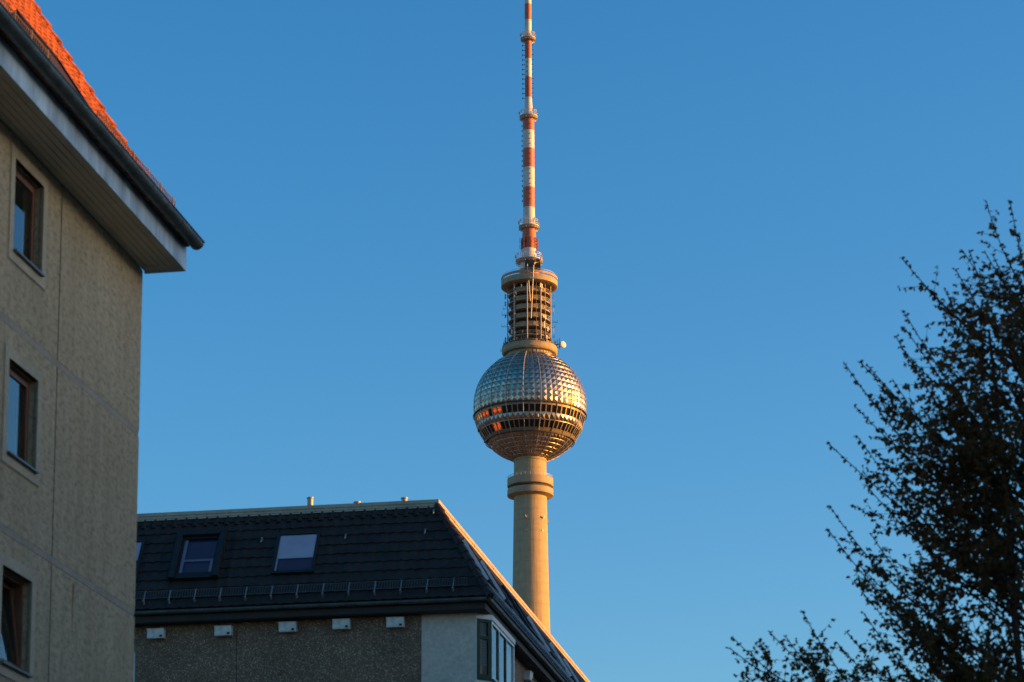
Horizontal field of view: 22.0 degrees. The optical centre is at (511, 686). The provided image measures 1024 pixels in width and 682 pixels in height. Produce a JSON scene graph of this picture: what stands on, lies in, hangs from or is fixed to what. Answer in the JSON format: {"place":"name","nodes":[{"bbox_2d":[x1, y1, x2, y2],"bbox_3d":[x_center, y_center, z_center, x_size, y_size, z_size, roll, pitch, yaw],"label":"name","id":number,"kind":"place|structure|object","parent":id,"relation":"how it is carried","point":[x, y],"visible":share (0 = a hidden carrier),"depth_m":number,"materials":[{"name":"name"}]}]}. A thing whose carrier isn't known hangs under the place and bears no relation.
{"place":"outdoors","nodes":[
{"label":"outdoors","id":0,"kind":"place"},
{"bbox_2d":[0,0,204,681],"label":"apartment block","id":1,"kind":"structure","parent":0,"point":[93,221],"depth_m":36.89,"materials":[{"name":"concrete"}]},
{"bbox_2d":[0,550,36,681],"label":"window","id":2,"kind":"structure","parent":1,"relation":"in","point":[13,672],"depth_m":35.10,"materials":[{"name":"wood"}]},
{"bbox_2d":[0,341,42,488],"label":"window","id":3,"kind":"structure","parent":1,"relation":"in","point":[19,465],"depth_m":35.39,"materials":[{"name":"wood"}]},
{"bbox_2d":[7,141,48,291],"bbox_3d":[-6.606,-6.334,35.672,0.265,1.626,1.426,-2,-11,10],"label":"window","id":4,"kind":"structure","parent":1,"relation":"in","point":[24,264],"depth_m":35.86,"materials":[{"name":"wood"}]},
{"bbox_2d":[133,497,589,681],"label":"mansard building","id":5,"kind":"structure","parent":0,"point":[426,569],"depth_m":71.62,"materials":[{"name":"concrete"}]},
{"bbox_2d":[133,652,134,681],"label":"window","id":6,"kind":"structure","parent":5,"relation":"in","point":[134,652],"depth_m":72.10,"materials":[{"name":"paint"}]},
{"bbox_2d":[147,628,165,639],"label":"nest box","id":7,"kind":"object","parent":5,"relation":"attached to","point":[156,633],"visible":1,"depth_m":71.88,"materials":[{"name":"white paint"}]},
{"bbox_2d":[214,625,232,636],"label":"nest box","id":8,"kind":"object","parent":5,"relation":"attached to","point":[224,631],"visible":1,"depth_m":71.55,"materials":[{"name":"white paint"}]},
{"bbox_2d":[278,621,296,632],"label":"nest box","id":9,"kind":"object","parent":5,"relation":"attached to","point":[288,627],"visible":1,"depth_m":71.24,"materials":[{"name":"white paint"}]},
{"bbox_2d":[332,618,350,629],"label":"nest box","id":10,"kind":"object","parent":5,"relation":"attached to","point":[341,624],"visible":1,"depth_m":70.98,"materials":[{"name":"white paint"}]},
{"bbox_2d":[386,617,404,628],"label":"nest box","id":11,"kind":"object","parent":5,"relation":"attached to","point":[395,622],"visible":1,"depth_m":70.73,"materials":[{"name":"white paint"}]},
{"bbox_2d":[477,613,514,681],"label":"bay window","id":12,"kind":"structure","parent":5,"relation":"in","point":[487,624],"depth_m":70.81,"materials":[{"name":"white paint"}]},
{"bbox_2d":[524,670,533,681],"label":"nest box","id":13,"kind":"object","parent":5,"relation":"attached to","point":[528,675],"visible":1,"depth_m":77.79,"materials":[{"name":"white paint"}]},
{"bbox_2d":[34,0,1023,681],"label":"sky","id":14,"kind":"structure","parent":0,"point":[731,196],"materials":[{"name":"blue"}]},
{"bbox_2d":[473,0,586,632],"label":"broadcast tower","id":15,"kind":"structure","parent":0,"point":[529,409],"depth_m":734.22,"materials":[{"name":"concrete"}]},
{"bbox_2d":[513,404,516,411],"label":"window pane","id":16,"kind":"structure","parent":15,"relation":"in","point":[514,405],"depth_m":727.99,"materials":[{"name":"black glass"}]},
{"bbox_2d":[518,404,522,410],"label":"window pane","id":17,"kind":"structure","parent":15,"relation":"in","point":[520,406],"depth_m":727.64,"materials":[{"name":"black glass"}]},
{"bbox_2d":[519,419,523,426],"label":"window pane","id":18,"kind":"structure","parent":15,"relation":"in","point":[521,420],"depth_m":728.70,"materials":[{"name":"black glass"}]},
{"bbox_2d":[524,404,528,410],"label":"window pane","id":19,"kind":"structure","parent":15,"relation":"in","point":[526,407],"depth_m":727.46,"materials":[{"name":"black glass"}]},
{"bbox_2d":[525,419,528,426],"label":"window pane","id":20,"kind":"structure","parent":15,"relation":"in","point":[526,420],"depth_m":728.53,"materials":[{"name":"black glass"}]},
{"bbox_2d":[530,419,533,426],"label":"window pane","id":21,"kind":"structure","parent":15,"relation":"in","point":[531,420],"depth_m":728.44,"materials":[{"name":"black glass"}]},
{"bbox_2d":[535,419,538,426],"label":"window pane","id":22,"kind":"structure","parent":15,"relation":"in","point":[536,420],"depth_m":728.53,"materials":[{"name":"black glass"}]},
{"bbox_2d":[535,404,539,410],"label":"window pane","id":23,"kind":"structure","parent":15,"relation":"in","point":[537,407],"depth_m":727.46,"materials":[{"name":"black glass"}]},
{"bbox_2d":[540,419,543,426],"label":"window pane","id":24,"kind":"structure","parent":15,"relation":"in","point":[541,420],"depth_m":728.70,"materials":[{"name":"black glass"}]},
{"bbox_2d":[541,404,545,410],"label":"window pane","id":25,"kind":"structure","parent":15,"relation":"in","point":[543,406],"depth_m":727.82,"materials":[{"name":"black glass"}]},
{"bbox_2d":[546,404,550,411],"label":"window pane","id":26,"kind":"structure","parent":15,"relation":"in","point":[548,406],"depth_m":728.35,"materials":[{"name":"black glass"}]},
{"bbox_2d":[552,405,555,412],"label":"window pane","id":27,"kind":"structure","parent":15,"relation":"in","point":[553,406],"depth_m":728.88,"materials":[{"name":"black glass"}]},
{"bbox_2d":[724,200,1023,681],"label":"broadleaf tree","id":28,"kind":"object","parent":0,"point":[978,450],"visible":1,"depth_m":31.67,"materials":[{"name":"green plant"}]}
]}

